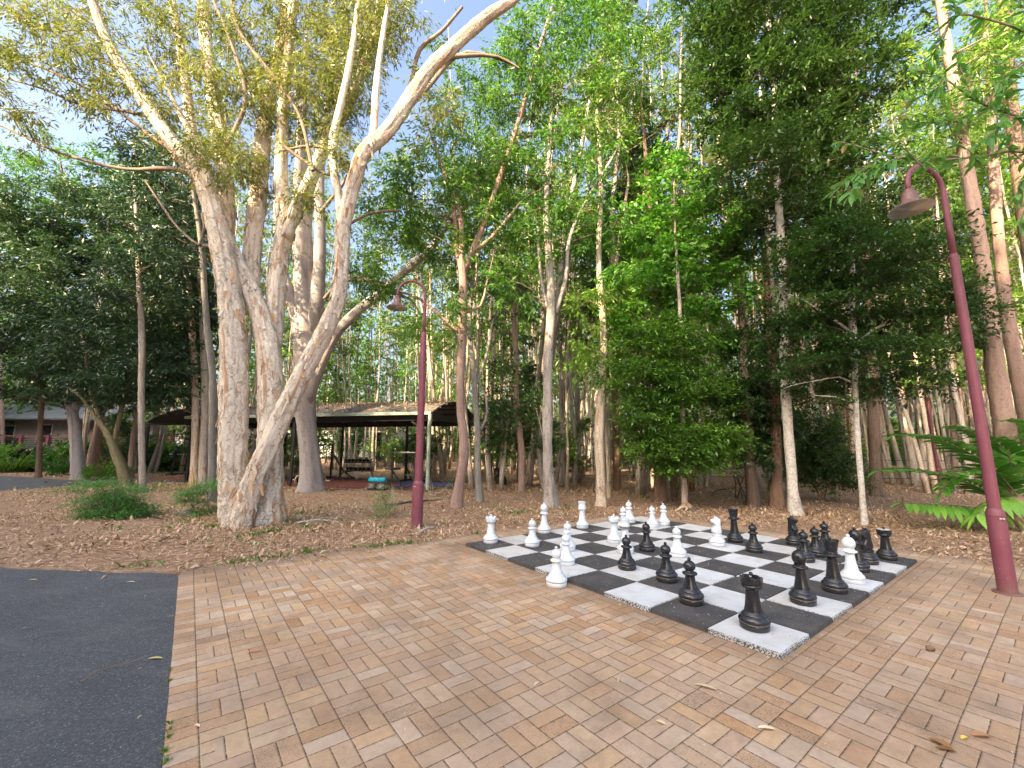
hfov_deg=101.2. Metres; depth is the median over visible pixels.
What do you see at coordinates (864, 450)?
slender tree
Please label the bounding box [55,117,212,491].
slender tree
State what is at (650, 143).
slender tree
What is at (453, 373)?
slender tree
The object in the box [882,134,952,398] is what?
slender tree
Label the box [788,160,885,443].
slender tree
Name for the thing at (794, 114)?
paperbark tree
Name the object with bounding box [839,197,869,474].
slender tree
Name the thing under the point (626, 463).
understorey shrub
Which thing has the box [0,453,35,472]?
grass clump
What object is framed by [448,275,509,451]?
slender tree
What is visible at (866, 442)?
slender tree
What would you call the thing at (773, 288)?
slender tree
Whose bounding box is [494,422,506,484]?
charred stump
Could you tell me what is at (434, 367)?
slender tree
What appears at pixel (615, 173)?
slender tree
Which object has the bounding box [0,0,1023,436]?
sky
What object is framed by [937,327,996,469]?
slender tree
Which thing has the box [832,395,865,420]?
slender tree
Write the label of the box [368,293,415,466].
slender tree
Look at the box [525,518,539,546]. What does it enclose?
chess pawn
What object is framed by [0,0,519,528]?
paperbark tree
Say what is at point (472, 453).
understorey shrub
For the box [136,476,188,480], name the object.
canopy floor
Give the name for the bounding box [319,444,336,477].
squat rack
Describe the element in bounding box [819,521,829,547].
chess pawn
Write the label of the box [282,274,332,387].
slender tree
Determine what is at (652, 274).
lilly pilly tree
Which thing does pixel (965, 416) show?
slender tree
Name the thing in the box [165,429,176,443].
window
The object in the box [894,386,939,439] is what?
slender tree
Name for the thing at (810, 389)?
slender tree
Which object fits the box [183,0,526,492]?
gum tree
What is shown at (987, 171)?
slender tree
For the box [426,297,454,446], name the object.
slender tree
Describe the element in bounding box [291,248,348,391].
slender tree
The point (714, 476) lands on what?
wire fence
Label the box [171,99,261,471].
slender tree
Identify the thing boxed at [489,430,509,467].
understorey shrub
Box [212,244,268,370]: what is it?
slender tree
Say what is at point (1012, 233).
slender tree
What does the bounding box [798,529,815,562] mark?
chess pawn
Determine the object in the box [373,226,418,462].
slender tree
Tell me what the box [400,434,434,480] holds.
pull up frame
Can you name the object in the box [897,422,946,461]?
understorey shrub
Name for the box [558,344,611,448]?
slender tree
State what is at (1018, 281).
slender tree
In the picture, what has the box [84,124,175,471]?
slender tree
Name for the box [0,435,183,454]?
timber deck
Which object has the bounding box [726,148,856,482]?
slender tree
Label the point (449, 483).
feathery shrub
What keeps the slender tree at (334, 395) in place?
on the ground
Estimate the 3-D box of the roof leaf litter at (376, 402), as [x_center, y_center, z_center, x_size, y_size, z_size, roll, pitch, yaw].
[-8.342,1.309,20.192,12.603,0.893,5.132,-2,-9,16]
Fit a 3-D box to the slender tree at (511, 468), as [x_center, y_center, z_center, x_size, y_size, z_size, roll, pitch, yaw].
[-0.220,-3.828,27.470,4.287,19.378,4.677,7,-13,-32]
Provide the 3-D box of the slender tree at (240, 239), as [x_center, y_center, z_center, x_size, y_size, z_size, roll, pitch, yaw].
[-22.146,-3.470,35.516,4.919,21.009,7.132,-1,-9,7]
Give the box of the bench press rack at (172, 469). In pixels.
[165,457,189,474]
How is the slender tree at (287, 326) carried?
on the ground
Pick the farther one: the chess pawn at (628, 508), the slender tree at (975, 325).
the slender tree at (975, 325)
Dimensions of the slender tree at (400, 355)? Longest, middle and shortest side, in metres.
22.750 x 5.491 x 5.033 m
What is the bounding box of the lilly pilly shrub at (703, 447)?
[589,307,769,500]
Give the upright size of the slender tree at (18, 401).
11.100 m
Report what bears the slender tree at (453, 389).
on the ground
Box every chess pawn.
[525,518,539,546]
[546,546,566,588]
[560,521,575,551]
[560,532,574,565]
[617,506,626,529]
[617,534,636,570]
[625,500,634,522]
[639,522,654,551]
[647,505,658,526]
[655,542,677,583]
[658,503,669,525]
[669,526,685,557]
[678,557,703,606]
[745,523,762,552]
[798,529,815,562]
[809,526,824,557]
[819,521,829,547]
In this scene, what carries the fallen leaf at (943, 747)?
on the brick paving
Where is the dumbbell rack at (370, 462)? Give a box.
[342,460,373,478]
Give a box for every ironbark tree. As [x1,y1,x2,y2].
[0,157,205,479]
[76,284,109,469]
[95,303,128,469]
[120,221,216,486]
[149,197,218,486]
[153,327,169,470]
[859,0,1023,528]
[954,0,1023,444]
[955,0,1023,272]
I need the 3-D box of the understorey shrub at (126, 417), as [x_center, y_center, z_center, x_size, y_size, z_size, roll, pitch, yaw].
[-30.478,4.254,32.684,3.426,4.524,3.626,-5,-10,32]
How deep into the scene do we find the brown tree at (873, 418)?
15.12 m
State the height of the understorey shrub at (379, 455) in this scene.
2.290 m
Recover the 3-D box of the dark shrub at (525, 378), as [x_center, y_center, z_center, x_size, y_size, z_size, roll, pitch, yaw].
[0.160,1.746,20.004,4.754,5.958,2.818,0,-9,0]
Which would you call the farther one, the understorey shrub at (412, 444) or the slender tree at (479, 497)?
the understorey shrub at (412, 444)
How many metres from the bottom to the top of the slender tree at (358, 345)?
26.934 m
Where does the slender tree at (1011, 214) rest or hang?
on the ground
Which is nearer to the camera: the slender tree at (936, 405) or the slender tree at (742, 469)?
the slender tree at (742, 469)
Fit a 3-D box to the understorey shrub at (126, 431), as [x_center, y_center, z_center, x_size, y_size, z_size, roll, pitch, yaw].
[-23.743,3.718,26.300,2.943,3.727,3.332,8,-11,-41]
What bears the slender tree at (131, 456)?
on the ground
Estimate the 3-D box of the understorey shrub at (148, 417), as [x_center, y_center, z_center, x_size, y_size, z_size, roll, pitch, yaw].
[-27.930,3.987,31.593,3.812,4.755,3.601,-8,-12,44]
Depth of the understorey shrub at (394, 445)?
26.60 m
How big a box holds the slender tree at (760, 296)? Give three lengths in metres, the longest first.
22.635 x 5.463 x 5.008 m
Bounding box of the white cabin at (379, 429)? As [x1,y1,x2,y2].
[287,421,410,462]
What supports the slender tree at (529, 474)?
on the ground
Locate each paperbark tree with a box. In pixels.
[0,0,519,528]
[471,0,650,508]
[530,0,691,506]
[664,0,942,515]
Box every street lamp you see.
[386,280,426,528]
[887,165,1023,596]
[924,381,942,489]
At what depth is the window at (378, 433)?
43.61 m
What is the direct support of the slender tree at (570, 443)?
on the ground
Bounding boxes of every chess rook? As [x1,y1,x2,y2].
[483,514,497,543]
[607,514,620,543]
[738,572,770,632]
[876,527,897,560]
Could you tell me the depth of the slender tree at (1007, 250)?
19.49 m
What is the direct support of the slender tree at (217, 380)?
on the ground
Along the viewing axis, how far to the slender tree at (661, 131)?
17.98 m
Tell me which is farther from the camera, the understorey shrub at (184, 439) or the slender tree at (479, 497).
the understorey shrub at (184, 439)
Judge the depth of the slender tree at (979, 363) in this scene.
36.12 m
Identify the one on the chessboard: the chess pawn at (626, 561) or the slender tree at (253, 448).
the chess pawn at (626, 561)
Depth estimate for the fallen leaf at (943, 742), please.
2.36 m
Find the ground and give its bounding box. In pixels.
[0,458,1023,755]
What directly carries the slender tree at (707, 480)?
on the ground
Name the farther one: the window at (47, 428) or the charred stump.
the window at (47, 428)
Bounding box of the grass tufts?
[94,474,854,766]
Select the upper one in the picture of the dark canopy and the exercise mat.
the dark canopy
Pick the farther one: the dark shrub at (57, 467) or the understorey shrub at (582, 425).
the dark shrub at (57, 467)
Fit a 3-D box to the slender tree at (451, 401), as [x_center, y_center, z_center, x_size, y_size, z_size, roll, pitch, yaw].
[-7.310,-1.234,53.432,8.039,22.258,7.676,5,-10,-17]
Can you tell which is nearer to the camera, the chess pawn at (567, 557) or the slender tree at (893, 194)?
the chess pawn at (567, 557)
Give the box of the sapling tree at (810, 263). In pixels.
[722,162,1023,524]
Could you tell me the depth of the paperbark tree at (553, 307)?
13.07 m
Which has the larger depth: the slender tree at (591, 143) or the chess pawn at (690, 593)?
the slender tree at (591, 143)
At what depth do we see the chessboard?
5.31 m
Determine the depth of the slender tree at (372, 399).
48.83 m
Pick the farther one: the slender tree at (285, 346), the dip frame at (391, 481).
the slender tree at (285, 346)
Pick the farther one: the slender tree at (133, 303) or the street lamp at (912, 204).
the slender tree at (133, 303)
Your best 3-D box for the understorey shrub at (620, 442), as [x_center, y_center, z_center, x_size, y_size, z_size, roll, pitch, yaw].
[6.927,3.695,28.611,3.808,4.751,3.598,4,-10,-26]
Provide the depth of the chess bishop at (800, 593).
4.39 m
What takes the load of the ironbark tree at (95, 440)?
on the ground
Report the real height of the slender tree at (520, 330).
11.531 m
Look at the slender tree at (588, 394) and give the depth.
39.94 m
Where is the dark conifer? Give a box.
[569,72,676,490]
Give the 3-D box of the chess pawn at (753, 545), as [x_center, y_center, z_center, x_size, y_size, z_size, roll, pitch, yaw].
[3.796,2.408,6.622,0.252,0.439,0.252,0,-9,0]
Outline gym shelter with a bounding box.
[184,402,473,490]
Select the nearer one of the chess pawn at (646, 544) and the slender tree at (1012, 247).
the chess pawn at (646, 544)
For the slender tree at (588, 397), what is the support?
on the ground
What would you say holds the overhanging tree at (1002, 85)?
on the ground
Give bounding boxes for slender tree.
[0,121,180,477]
[0,354,17,447]
[5,381,51,403]
[32,246,116,439]
[53,194,131,463]
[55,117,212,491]
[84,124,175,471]
[87,168,154,432]
[127,137,216,502]
[128,406,137,477]
[129,202,264,472]
[146,159,218,469]
[155,134,272,407]
[159,288,215,435]
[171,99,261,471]
[179,285,218,437]
[199,126,292,364]
[205,239,292,453]
[208,304,256,433]
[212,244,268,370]
[215,265,336,452]
[235,226,288,462]
[248,319,284,448]
[249,190,292,461]
[261,230,292,377]
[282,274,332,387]
[282,315,292,466]
[282,333,291,380]
[283,177,333,358]
[283,264,359,464]
[283,312,342,400]
[284,223,331,361]
[285,178,380,472]
[289,258,371,470]
[290,154,346,316]
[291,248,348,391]
[312,215,418,467]
[316,355,339,442]
[317,304,367,469]
[324,353,351,463]
[325,138,391,465]
[326,213,368,464]
[327,320,352,400]
[330,360,377,403]
[332,0,590,507]
[346,291,409,466]
[349,307,386,470]
[353,151,419,471]
[368,249,422,463]
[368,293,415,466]
[372,152,496,478]
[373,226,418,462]
[377,153,476,474]
[381,147,486,476]
[388,296,418,400]
[393,232,440,464]
[395,304,455,470]
[401,286,435,402]
[403,28,538,489]
[407,264,485,468]
[415,332,448,463]
[421,331,451,451]
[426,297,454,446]
[427,247,501,446]
[427,328,469,461]
[432,198,482,466]
[433,111,521,478]
[433,341,455,462]
[435,143,524,502]
[437,156,531,475]
[439,257,506,469]
[441,306,476,461]
[442,28,581,489]
[447,231,534,470]
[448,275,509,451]
[466,230,512,452]
[468,249,562,491]
[468,257,556,469]
[469,211,596,462]
[475,212,519,467]
[475,267,574,480]
[479,278,521,464]
[485,150,573,474]
[485,209,539,473]
[492,156,595,485]
[492,278,558,456]
[496,275,538,476]
[500,104,567,409]
[500,189,546,430]
[505,68,595,478]
[510,137,632,484]
[511,48,608,485]
[523,180,596,452]
[529,0,704,486]
[531,111,612,275]
[531,289,594,458]
[537,177,586,470]
[538,84,614,481]
[538,327,557,462]
[540,122,616,474]
[540,276,590,463]
[542,0,728,495]
[542,189,635,490]
[546,290,580,464]
[552,301,625,473]
[554,29,627,478]
[554,258,599,467]
[555,0,707,491]
[555,328,593,437]
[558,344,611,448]
[570,28,676,477]
[579,239,595,453]
[582,212,635,415]
[585,91,726,483]
[585,96,631,477]
[586,169,719,483]
[589,319,595,463]
[602,76,705,406]
[603,36,716,480]
[619,16,755,487]
[621,339,626,465]
[628,238,727,491]
[632,184,667,477]
[643,35,770,483]
[647,115,713,475]
[659,1,764,486]
[660,231,725,483]
[661,107,751,474]
[672,182,688,508]
[681,126,760,413]
[686,151,808,478]
[689,100,804,479]
[689,274,736,419]
[693,109,787,362]
[701,14,875,489]
[701,218,733,470]
[703,204,827,437]
[703,233,805,491]
[706,64,795,430]
[714,202,810,478]
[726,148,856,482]
[736,23,882,492]
[737,265,833,361]
[739,36,910,489]
[749,239,851,463]
[752,91,928,483]
[754,202,843,483]
[774,232,831,454]
[784,126,876,424]
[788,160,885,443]
[794,293,844,455]
[800,294,860,454]
[804,268,903,467]
[814,45,945,480]
[815,274,882,459]
[818,264,899,485]
[822,72,988,492]
[832,70,999,487]
[832,121,908,467]
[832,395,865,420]
[835,264,901,455]
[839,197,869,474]
[845,62,1010,493]
[858,78,987,448]
[860,299,943,451]
[865,57,965,470]
[866,125,1022,418]
[868,99,1016,463]
[875,163,933,422]
[875,284,927,476]
[876,189,976,462]
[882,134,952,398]
[884,395,935,455]
[885,66,1007,473]
[887,301,946,472]
[888,297,938,436]
[889,210,982,487]
[890,64,1019,483]
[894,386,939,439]
[895,181,991,418]
[906,231,1023,449]
[910,388,943,415]
[912,14,1022,249]
[917,298,945,423]
[922,30,1023,314]
[923,207,1023,453]
[931,156,1023,348]
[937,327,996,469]
[939,3,1023,277]
[959,231,1021,468]
[981,140,1021,343]
[984,191,1023,354]
[985,170,1023,336]
[1007,104,1023,309]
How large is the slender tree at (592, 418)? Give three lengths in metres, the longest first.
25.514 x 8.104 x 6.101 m
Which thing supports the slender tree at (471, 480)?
on the ground
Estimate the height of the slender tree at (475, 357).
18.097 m
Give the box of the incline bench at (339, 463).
[334,455,357,479]
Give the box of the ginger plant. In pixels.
[865,418,1023,530]
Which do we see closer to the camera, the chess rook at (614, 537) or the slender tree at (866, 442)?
the chess rook at (614, 537)
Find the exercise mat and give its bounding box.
[392,481,467,486]
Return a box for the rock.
[178,509,195,515]
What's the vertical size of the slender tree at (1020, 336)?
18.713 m
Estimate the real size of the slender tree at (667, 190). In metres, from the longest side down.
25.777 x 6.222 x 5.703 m
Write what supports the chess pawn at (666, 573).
on the chessboard
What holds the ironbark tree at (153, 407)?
on the ground
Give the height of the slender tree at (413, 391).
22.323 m
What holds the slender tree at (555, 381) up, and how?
on the ground
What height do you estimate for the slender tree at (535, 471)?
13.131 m
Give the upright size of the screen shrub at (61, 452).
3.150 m
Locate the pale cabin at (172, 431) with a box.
[107,407,253,446]
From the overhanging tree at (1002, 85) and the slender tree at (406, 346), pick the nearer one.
the overhanging tree at (1002, 85)
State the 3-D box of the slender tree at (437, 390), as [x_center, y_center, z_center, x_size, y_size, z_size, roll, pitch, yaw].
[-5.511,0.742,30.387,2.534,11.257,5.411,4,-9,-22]
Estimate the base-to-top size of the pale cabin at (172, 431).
5.640 m
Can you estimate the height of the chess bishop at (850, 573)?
0.559 m
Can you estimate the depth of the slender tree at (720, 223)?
30.17 m
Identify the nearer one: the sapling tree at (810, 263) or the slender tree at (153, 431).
the sapling tree at (810, 263)
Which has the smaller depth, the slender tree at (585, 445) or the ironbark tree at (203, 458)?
the ironbark tree at (203, 458)
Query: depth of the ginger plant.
8.79 m
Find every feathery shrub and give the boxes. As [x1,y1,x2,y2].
[31,468,178,519]
[155,475,217,517]
[358,483,402,519]
[424,474,450,495]
[440,474,467,489]
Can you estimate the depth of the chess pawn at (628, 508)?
9.12 m
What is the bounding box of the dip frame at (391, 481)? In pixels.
[390,452,415,489]
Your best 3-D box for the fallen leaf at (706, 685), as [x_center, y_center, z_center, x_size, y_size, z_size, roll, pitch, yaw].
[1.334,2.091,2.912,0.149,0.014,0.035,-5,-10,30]
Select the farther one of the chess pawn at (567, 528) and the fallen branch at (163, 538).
the fallen branch at (163, 538)
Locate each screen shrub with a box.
[0,440,57,470]
[5,434,68,471]
[42,439,106,471]
[86,443,122,465]
[101,437,160,470]
[146,435,186,471]
[157,439,189,471]
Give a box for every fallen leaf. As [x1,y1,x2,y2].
[696,683,716,689]
[758,725,775,729]
[930,737,953,748]
[936,745,956,751]
[971,730,989,735]
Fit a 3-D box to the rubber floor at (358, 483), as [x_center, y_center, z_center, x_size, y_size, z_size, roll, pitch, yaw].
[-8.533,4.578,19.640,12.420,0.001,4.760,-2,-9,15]
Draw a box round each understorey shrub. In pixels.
[89,412,132,447]
[93,425,121,464]
[104,412,157,464]
[105,432,154,465]
[110,409,169,444]
[159,425,217,471]
[167,425,184,441]
[248,429,288,454]
[284,427,339,460]
[285,433,299,473]
[285,446,295,470]
[323,427,367,466]
[337,427,375,458]
[370,441,386,465]
[374,427,404,466]
[377,435,403,461]
[383,427,423,473]
[395,426,458,477]
[398,401,441,461]
[404,436,436,464]
[437,428,455,462]
[447,436,458,460]
[451,433,499,471]
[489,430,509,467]
[552,416,565,457]
[552,418,595,483]
[553,436,573,465]
[592,407,632,462]
[611,423,642,471]
[765,405,821,482]
[805,418,860,479]
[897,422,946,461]
[915,414,944,433]
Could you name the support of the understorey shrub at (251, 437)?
on the ground
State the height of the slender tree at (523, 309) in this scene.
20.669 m
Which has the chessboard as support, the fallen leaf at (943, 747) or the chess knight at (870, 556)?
the chess knight at (870, 556)
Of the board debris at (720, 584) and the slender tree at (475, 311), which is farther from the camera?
the slender tree at (475, 311)
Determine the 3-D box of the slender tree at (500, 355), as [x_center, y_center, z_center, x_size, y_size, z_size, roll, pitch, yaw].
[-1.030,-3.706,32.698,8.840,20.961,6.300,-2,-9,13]
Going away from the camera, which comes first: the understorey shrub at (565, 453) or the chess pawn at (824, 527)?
the chess pawn at (824, 527)
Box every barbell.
[169,450,186,457]
[292,475,330,484]
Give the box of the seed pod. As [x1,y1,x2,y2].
[925,645,935,650]
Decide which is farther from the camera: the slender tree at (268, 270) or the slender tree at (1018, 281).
the slender tree at (268, 270)
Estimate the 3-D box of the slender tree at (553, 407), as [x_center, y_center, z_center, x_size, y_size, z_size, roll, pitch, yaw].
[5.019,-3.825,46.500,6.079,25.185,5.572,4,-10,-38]
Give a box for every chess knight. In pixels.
[709,516,725,546]
[785,515,799,545]
[859,527,879,564]
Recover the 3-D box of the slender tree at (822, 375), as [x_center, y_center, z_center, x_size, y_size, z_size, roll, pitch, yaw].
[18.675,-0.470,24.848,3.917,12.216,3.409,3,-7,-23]
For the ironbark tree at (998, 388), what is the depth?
10.34 m
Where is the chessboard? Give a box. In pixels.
[466,516,916,658]
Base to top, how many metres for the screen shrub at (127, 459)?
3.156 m
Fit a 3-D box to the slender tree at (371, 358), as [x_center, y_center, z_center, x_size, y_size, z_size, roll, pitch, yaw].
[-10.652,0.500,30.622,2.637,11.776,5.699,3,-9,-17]
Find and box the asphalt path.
[0,567,178,767]
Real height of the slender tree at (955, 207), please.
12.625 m
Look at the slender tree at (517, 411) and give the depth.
16.33 m
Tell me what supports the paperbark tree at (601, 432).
on the ground
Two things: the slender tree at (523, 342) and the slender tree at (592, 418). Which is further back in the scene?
the slender tree at (592, 418)
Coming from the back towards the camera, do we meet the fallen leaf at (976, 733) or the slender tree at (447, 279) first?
the slender tree at (447, 279)
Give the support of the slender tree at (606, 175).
on the ground
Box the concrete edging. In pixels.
[176,476,448,491]
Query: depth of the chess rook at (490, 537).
7.11 m
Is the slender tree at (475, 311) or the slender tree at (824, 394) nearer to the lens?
the slender tree at (824, 394)
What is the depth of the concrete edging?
16.39 m
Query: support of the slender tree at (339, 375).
on the ground
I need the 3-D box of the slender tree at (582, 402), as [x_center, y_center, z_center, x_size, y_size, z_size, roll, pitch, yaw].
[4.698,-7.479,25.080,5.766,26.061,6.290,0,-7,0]
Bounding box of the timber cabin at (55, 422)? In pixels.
[0,404,133,452]
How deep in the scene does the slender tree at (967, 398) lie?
19.46 m
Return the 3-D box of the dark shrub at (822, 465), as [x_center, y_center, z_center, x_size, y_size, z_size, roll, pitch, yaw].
[9.999,2.156,13.636,3.151,3.497,2.456,0,-9,0]
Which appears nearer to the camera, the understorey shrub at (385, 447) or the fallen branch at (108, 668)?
the fallen branch at (108, 668)
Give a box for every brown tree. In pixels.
[640,89,668,502]
[654,7,761,506]
[706,164,808,508]
[838,72,912,496]
[878,71,1023,493]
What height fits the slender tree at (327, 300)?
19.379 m
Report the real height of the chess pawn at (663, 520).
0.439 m
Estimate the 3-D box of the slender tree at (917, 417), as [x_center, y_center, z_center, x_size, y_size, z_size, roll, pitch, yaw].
[18.171,-5.663,22.052,9.243,21.840,6.526,0,-9,2]
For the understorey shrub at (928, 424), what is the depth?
37.71 m
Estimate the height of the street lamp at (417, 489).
5.388 m
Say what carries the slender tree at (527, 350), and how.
on the ground
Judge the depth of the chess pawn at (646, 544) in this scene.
6.60 m
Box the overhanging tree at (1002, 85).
[821,0,1023,236]
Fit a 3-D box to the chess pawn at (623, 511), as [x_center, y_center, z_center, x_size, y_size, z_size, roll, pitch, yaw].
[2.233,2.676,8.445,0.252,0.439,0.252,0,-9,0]
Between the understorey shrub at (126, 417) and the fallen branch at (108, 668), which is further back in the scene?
the understorey shrub at (126, 417)
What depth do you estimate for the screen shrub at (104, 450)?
27.45 m
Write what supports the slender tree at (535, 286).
on the ground
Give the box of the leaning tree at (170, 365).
[17,195,219,486]
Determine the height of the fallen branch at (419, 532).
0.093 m
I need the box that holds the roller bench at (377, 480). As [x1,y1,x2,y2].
[367,467,408,489]
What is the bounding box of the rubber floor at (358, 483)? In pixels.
[180,477,467,490]
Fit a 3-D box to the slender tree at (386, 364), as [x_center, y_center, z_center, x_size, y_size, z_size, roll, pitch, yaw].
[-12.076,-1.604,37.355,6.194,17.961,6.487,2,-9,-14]
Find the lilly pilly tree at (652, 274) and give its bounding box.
[576,133,778,497]
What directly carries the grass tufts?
on the ground
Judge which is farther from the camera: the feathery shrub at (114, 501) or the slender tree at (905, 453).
the slender tree at (905, 453)
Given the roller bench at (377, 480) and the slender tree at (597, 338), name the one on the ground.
the slender tree at (597, 338)
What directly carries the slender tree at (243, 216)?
on the ground
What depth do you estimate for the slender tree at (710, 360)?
30.65 m
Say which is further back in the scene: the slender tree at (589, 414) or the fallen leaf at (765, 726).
the slender tree at (589, 414)
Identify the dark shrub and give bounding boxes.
[31,442,95,475]
[75,442,137,479]
[468,360,559,482]
[706,322,817,497]
[767,405,885,501]
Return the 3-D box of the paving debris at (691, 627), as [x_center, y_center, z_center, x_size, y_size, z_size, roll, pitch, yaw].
[1.450,2.524,5.798,10.800,0.024,8.532,0,-9,0]
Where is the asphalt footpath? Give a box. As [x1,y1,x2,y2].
[0,476,188,490]
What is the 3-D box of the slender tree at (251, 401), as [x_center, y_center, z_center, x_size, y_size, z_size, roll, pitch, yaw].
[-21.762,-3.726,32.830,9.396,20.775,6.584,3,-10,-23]
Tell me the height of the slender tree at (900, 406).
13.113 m
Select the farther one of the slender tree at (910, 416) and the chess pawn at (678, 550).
the slender tree at (910, 416)
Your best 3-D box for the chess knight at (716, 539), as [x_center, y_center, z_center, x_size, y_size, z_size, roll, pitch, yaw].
[3.419,2.451,7.035,0.252,0.473,0.252,2,-9,-9]
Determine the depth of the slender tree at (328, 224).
30.88 m
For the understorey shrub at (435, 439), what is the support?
on the ground
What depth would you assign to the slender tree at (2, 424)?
36.10 m
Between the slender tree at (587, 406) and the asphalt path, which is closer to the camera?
the asphalt path
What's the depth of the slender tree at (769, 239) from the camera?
18.42 m
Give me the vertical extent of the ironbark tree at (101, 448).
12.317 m
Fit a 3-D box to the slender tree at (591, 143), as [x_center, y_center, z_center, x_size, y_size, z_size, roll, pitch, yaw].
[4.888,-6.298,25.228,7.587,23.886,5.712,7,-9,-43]
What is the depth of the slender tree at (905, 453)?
25.30 m
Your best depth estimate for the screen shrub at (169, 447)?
27.82 m
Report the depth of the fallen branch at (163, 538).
7.35 m
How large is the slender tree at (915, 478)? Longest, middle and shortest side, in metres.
22.069 x 7.010 x 5.277 m
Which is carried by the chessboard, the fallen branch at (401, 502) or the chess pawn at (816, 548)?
the chess pawn at (816, 548)
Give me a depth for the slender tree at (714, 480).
22.18 m
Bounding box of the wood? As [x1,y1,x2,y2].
[0,233,1021,465]
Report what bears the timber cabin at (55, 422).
on the ground
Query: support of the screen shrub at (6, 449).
on the ground
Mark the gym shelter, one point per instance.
(401, 417)
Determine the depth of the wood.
58.56 m
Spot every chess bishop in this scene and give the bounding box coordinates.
[538,502,550,533]
[788,547,816,606]
[840,534,865,584]
[848,527,869,572]
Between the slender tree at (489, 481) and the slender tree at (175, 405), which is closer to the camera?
the slender tree at (489, 481)
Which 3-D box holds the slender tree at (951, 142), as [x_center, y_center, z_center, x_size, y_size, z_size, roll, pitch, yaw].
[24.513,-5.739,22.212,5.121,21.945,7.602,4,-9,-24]
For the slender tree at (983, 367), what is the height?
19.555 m
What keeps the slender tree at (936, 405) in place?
on the ground
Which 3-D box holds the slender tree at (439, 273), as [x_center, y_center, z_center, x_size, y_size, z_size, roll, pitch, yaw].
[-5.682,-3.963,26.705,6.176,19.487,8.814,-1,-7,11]
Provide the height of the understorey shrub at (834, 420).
3.369 m
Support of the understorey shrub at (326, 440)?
on the ground
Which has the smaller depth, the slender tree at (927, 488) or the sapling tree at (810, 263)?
the sapling tree at (810, 263)
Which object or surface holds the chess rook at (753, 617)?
on the chessboard
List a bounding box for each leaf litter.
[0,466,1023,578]
[189,399,471,415]
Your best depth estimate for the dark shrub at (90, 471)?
20.98 m
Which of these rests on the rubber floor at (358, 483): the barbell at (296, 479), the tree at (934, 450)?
the barbell at (296, 479)
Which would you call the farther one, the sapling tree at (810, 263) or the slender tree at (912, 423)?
the slender tree at (912, 423)
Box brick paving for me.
[162,515,1023,767]
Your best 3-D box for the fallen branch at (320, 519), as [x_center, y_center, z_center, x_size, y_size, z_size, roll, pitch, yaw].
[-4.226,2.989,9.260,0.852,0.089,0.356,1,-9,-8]
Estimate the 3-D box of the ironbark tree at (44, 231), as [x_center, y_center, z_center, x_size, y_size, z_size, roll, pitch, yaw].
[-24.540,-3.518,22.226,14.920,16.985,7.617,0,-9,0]
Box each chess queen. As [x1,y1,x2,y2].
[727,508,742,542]
[820,537,848,594]
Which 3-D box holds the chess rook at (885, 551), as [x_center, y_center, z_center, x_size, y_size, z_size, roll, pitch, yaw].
[5.517,2.346,6.218,0.247,0.456,0.247,0,-9,0]
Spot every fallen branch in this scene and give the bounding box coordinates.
[80,654,151,681]
[121,514,167,520]
[157,536,169,541]
[297,516,337,523]
[387,499,440,505]
[416,525,435,534]
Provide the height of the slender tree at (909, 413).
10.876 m
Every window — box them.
[0,425,16,445]
[35,424,53,441]
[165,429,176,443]
[371,431,382,453]
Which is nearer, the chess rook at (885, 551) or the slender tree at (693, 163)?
the chess rook at (885, 551)
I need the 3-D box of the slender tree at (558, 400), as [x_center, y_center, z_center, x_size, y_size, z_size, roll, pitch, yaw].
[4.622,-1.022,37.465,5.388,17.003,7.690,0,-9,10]
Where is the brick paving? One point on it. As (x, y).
(354, 645)
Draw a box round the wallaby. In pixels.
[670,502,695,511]
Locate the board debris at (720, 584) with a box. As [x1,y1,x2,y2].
[489,528,900,640]
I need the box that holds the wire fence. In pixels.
[491,456,982,481]
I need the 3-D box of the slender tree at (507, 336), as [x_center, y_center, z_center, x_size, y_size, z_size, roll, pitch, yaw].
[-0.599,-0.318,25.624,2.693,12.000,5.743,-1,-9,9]
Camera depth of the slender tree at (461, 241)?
13.09 m
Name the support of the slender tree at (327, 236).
on the ground
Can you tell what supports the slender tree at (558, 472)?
on the ground
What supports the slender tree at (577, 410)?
on the ground
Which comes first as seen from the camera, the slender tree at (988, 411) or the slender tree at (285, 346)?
the slender tree at (988, 411)
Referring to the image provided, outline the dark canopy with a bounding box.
[145,408,288,468]
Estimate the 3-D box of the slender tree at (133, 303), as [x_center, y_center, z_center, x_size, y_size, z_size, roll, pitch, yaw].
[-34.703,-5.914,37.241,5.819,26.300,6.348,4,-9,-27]
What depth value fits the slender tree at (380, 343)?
29.76 m
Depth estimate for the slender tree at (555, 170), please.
23.25 m
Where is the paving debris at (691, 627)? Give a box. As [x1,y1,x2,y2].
[179,552,1012,752]
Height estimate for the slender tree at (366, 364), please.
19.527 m
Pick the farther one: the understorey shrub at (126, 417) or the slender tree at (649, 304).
the understorey shrub at (126, 417)
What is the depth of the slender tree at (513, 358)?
33.47 m
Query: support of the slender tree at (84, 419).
on the ground
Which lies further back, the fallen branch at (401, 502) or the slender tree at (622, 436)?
the slender tree at (622, 436)
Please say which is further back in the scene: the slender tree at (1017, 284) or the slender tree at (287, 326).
the slender tree at (287, 326)
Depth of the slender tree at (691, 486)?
16.24 m

